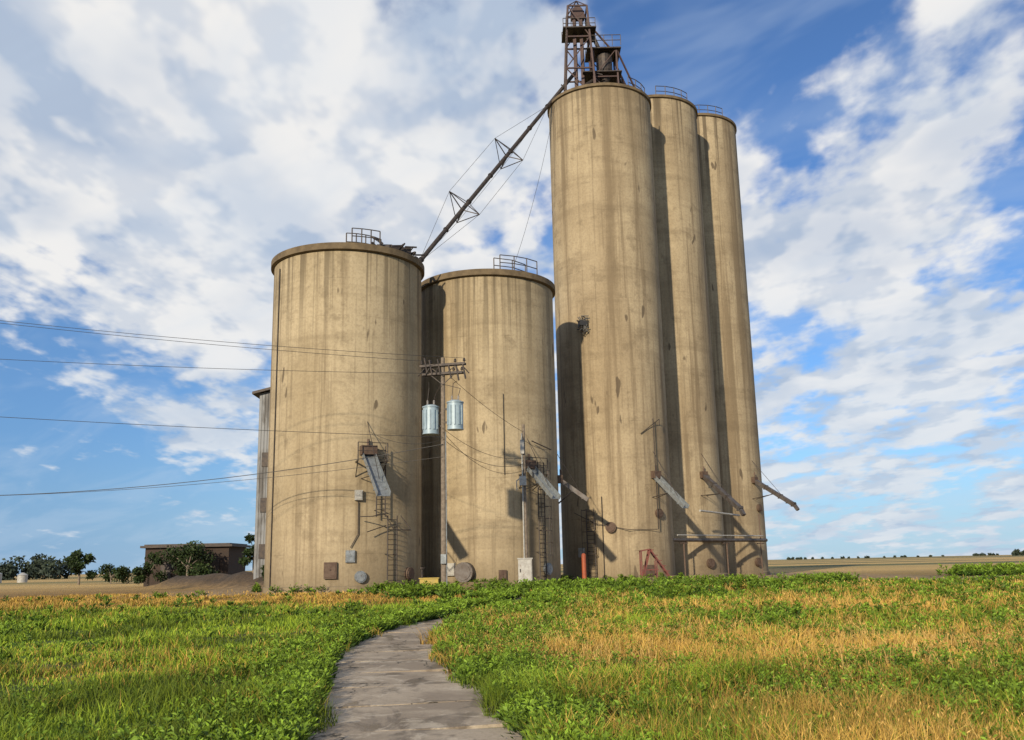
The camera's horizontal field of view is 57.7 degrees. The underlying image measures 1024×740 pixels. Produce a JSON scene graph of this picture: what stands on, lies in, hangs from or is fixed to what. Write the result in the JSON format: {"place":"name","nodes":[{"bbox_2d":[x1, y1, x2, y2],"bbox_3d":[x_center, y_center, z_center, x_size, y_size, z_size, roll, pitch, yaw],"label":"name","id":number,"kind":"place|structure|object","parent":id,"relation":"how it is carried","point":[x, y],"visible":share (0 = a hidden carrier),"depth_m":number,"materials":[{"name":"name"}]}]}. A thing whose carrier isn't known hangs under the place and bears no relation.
{"place":"outdoors","nodes":[
{"label":"outdoors","id":0,"kind":"place"},
{"bbox_2d":[307,598,521,739],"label":"concrete path","id":1,"kind":"structure","parent":0,"point":[394,684],"depth_m":11.38,"materials":[{"name":"grey concrete"}]},
{"bbox_2d":[0,574,1023,739],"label":"grass","id":2,"kind":"structure","parent":0,"point":[132,694],"depth_m":13.79,"materials":[{"name":"green plant"}]},
{"bbox_2d":[0,555,1023,738],"bbox_3d":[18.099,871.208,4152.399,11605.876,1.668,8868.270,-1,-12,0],"label":"ground","id":3,"kind":"structure","parent":0,"point":[878,567],"depth_m":76.45,"materials":[{"name":"soil"}]},
{"bbox_2d":[0,573,27,582],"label":"storage tank","id":4,"kind":"object","parent":3,"relation":"on","point":[22,577],"visible":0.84,"depth_m":176.29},
{"bbox_2d":[0,553,71,579],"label":"distant trees","id":5,"kind":"object","parent":3,"relation":"on","point":[38,567],"visible":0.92,"depth_m":281.58,"materials":[{"name":"green plant"}]},
{"bbox_2d":[62,549,98,584],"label":"young tree","id":6,"kind":"object","parent":3,"relation":"on","point":[76,562],"visible":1,"depth_m":121.06,"materials":[{"name":"green plant"}]},
{"bbox_2d":[96,563,133,583],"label":"bush","id":7,"kind":"object","parent":3,"relation":"on","point":[123,572],"visible":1,"depth_m":119.85,"materials":[{"name":"green plant"}]},
{"bbox_2d":[131,551,167,585],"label":"bush","id":8,"kind":"object","parent":3,"relation":"on","point":[142,573],"visible":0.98,"depth_m":89.86,"materials":[{"name":"green plant"}]},
{"bbox_2d":[156,540,220,575],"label":"bush","id":9,"kind":"object","parent":3,"relation":"on","point":[186,555],"visible":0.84,"depth_m":90.02,"materials":[{"name":"green plant"}]},
{"bbox_2d":[140,543,250,586],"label":"brick shed","id":10,"kind":"structure","parent":3,"relation":"on","point":[227,555],"depth_m":93.31,"materials":[{"name":"brick"}]},
{"bbox_2d":[160,560,219,582],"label":"door and windows","id":11,"kind":"structure","parent":10,"relation":"in","point":[168,568],"depth_m":93.01,"materials":[{"name":"metal"}]},
{"bbox_2d":[238,533,254,572],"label":"bush","id":12,"kind":"object","parent":3,"relation":"on","point":[248,552],"visible":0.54,"depth_m":71.83,"materials":[{"name":"green plant"}]},
{"bbox_2d":[252,387,269,578],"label":"elevator annex","id":13,"kind":"object","parent":3,"relation":"on","point":[263,395],"visible":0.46,"depth_m":71.84,"materials":[{"name":"metal"}]},
{"bbox_2d":[258,452,267,558],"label":"windows","id":14,"kind":"structure","parent":13,"relation":"in","point":[261,554],"depth_m":71.40,"materials":[{"name":"glass"}]},
{"bbox_2d":[262,228,424,592],"bbox_3d":[-10.944,2.766,60.410,10.440,23.625,13.050,-1,-12,0],"label":"grain silo","id":15,"kind":"object","parent":3,"relation":"on","point":[355,527],"visible":0.86,"depth_m":57.65,"materials":[{"name":"concrete"}]},
{"bbox_2d":[419,72,575,266],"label":"inclined conveyor","id":16,"kind":"object","parent":15,"relation":"on","point":[511,150],"visible":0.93,"depth_m":71.89,"materials":[{"name":"metal"}]},
{"bbox_2d":[117,585,723,739],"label":"pathside weeds","id":17,"kind":"object","parent":3,"relation":"on","point":[292,728],"visible":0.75,"depth_m":13.09,"materials":[{"name":"green plant"}]},
{"bbox_2d":[419,567,439,584],"bbox_3d":[-4.941,12.439,55.587,1.200,1.270,1.030,-1,-12,0],"label":"valve box","id":18,"kind":"object","parent":3,"relation":"on","point":[432,580],"visible":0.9,"depth_m":55.23,"materials":[{"name":"yellow paint"}]},
{"bbox_2d":[418,357,468,583],"bbox_3d":[-3.734,5.910,51.780,3.027,13.636,0.994,-3,-12,10],"label":"utility pole","id":19,"kind":"object","parent":3,"relation":"on","point":[430,419],"visible":1,"depth_m":52.15,"materials":[{"name":"grey wood"}]},
{"bbox_2d":[0,320,545,495],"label":"overhead wires","id":20,"kind":"object","parent":19,"relation":"attached to","point":[248,429],"visible":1,"depth_m":52.07,"materials":[{"name":"black metal"}]},
{"bbox_2d":[250,572,684,592],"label":"wall base weeds","id":21,"kind":"object","parent":3,"relation":"on","point":[257,587],"depth_m":57.47,"materials":[{"name":"green plant"}]},
{"bbox_2d":[458,582,487,588],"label":"concrete kerb block","id":22,"kind":"structure","parent":3,"relation":"on","point":[468,585],"depth_m":56.71,"materials":[{"name":"beige concrete"}]},
{"bbox_2d":[421,254,588,585],"bbox_3d":[-0.976,4.010,67.094,12.089,23.525,10.690,-6,-13,21],"label":"grain silo","id":23,"kind":"object","parent":3,"relation":"on","point":[493,327],"visible":0.81,"depth_m":63.50,"materials":[{"name":"concrete"}]},
{"bbox_2d":[0,573,1023,739],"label":"broadleaf weeds","id":24,"kind":"object","parent":3,"relation":"on","point":[947,580],"visible":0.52,"depth_m":16.74,"materials":[{"name":"green plant"}]},
{"bbox_2d":[517,558,532,582],"bbox_3d":[0.814,12.589,57.219,0.950,2.010,0.625,-1,-12,0],"label":"electrical cabinet","id":25,"kind":"object","parent":3,"relation":"on","point":[525,568],"visible":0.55,"depth_m":57.02,"materials":[{"name":"metal"}]},
{"bbox_2d":[516,424,527,557],"bbox_3d":[0.638,8.834,59.739,0.675,10.800,0.515,-1,-12,0],"label":"service pole","id":26,"kind":"object","parent":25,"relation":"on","point":[522,480],"visible":0.84,"depth_m":59.84,"materials":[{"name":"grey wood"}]},
{"bbox_2d":[581,553,586,578],"bbox_3d":[5.044,13.982,64.993,0.312,2.300,0.320,-1,-12,0],"label":"bollard","id":27,"kind":"object","parent":3,"relation":"on","point":[583,558],"visible":0.83,"depth_m":64.92,"materials":[{"name":"orange metal"}]},
{"bbox_2d":[547,76,689,580],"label":"grain silo","id":28,"kind":"object","parent":3,"relation":"on","point":[613,435],"visible":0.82,"depth_m":73.12,"materials":[{"name":"concrete"}]},
{"bbox_2d":[561,1,634,90],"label":"elevator head tower","id":29,"kind":"structure","parent":28,"relation":"on","point":[603,58],"depth_m":81.41,"materials":[{"name":"metal"}]},
{"bbox_2d":[380,571,861,598],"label":"roadside weeds","id":30,"kind":"object","parent":3,"relation":"on","point":[428,588],"visible":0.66,"depth_m":45.47,"materials":[{"name":"green plant"}]},
{"bbox_2d":[639,549,672,578],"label":"metal steps","id":31,"kind":"structure","parent":3,"relation":"on","point":[644,569],"depth_m":62.25,"materials":[{"name":"red paint"}]},
{"bbox_2d":[648,86,745,577],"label":"grain silo","id":32,"kind":"object","parent":3,"relation":"on","point":[696,484],"visible":0.51,"depth_m":79.81,"materials":[{"name":"concrete"}]},
{"bbox_2d":[673,510,767,578],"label":"transfer pipe","id":33,"kind":"object","parent":3,"relation":"on","point":[683,541],"visible":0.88,"depth_m":76.99,"materials":[{"name":"metal"}]},
{"bbox_2d":[446,569,1023,722],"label":"tall weeds","id":34,"kind":"object","parent":3,"relation":"on","point":[662,595],"visible":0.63,"depth_m":19.49,"materials":[{"name":"green plant"}]},
{"bbox_2d":[451,575,1023,739],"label":"grass seed heads","id":35,"kind":"object","parent":3,"relation":"on","point":[806,654],"depth_m":15.60,"materials":[{"name":"yellow plant"}]},
{"bbox_2d":[453,575,1023,739],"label":"dry grass stalks","id":36,"kind":"object","parent":3,"relation":"on","point":[836,650],"visible":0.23,"depth_m":15.42,"materials":[{"name":"yellow plant"}]},
{"bbox_2d":[695,105,799,575],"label":"grain silo","id":37,"kind":"object","parent":3,"relation":"on","point":[738,440],"visible":0.49,"depth_m":86.66,"materials":[{"name":"concrete"}]},
{"bbox_2d":[786,549,1023,559],"bbox_3d":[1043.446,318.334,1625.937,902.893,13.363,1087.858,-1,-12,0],"label":"distant trees","id":38,"kind":"object","parent":3,"relation":"on","point":[1016,552],"visible":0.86,"depth_m":2061.95,"materials":[{"name":"green plant"}]},
{"bbox_2d":[935,561,1023,575],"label":"roadside weeds","id":39,"kind":"object","parent":3,"relation":"on","point":[975,569],"visible":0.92,"depth_m":62.82,"materials":[{"name":"green plant"}]},
{"bbox_2d":[0,0,1023,574],"label":"sky","id":40,"kind":"structure","parent":0,"point":[158,157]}
]}

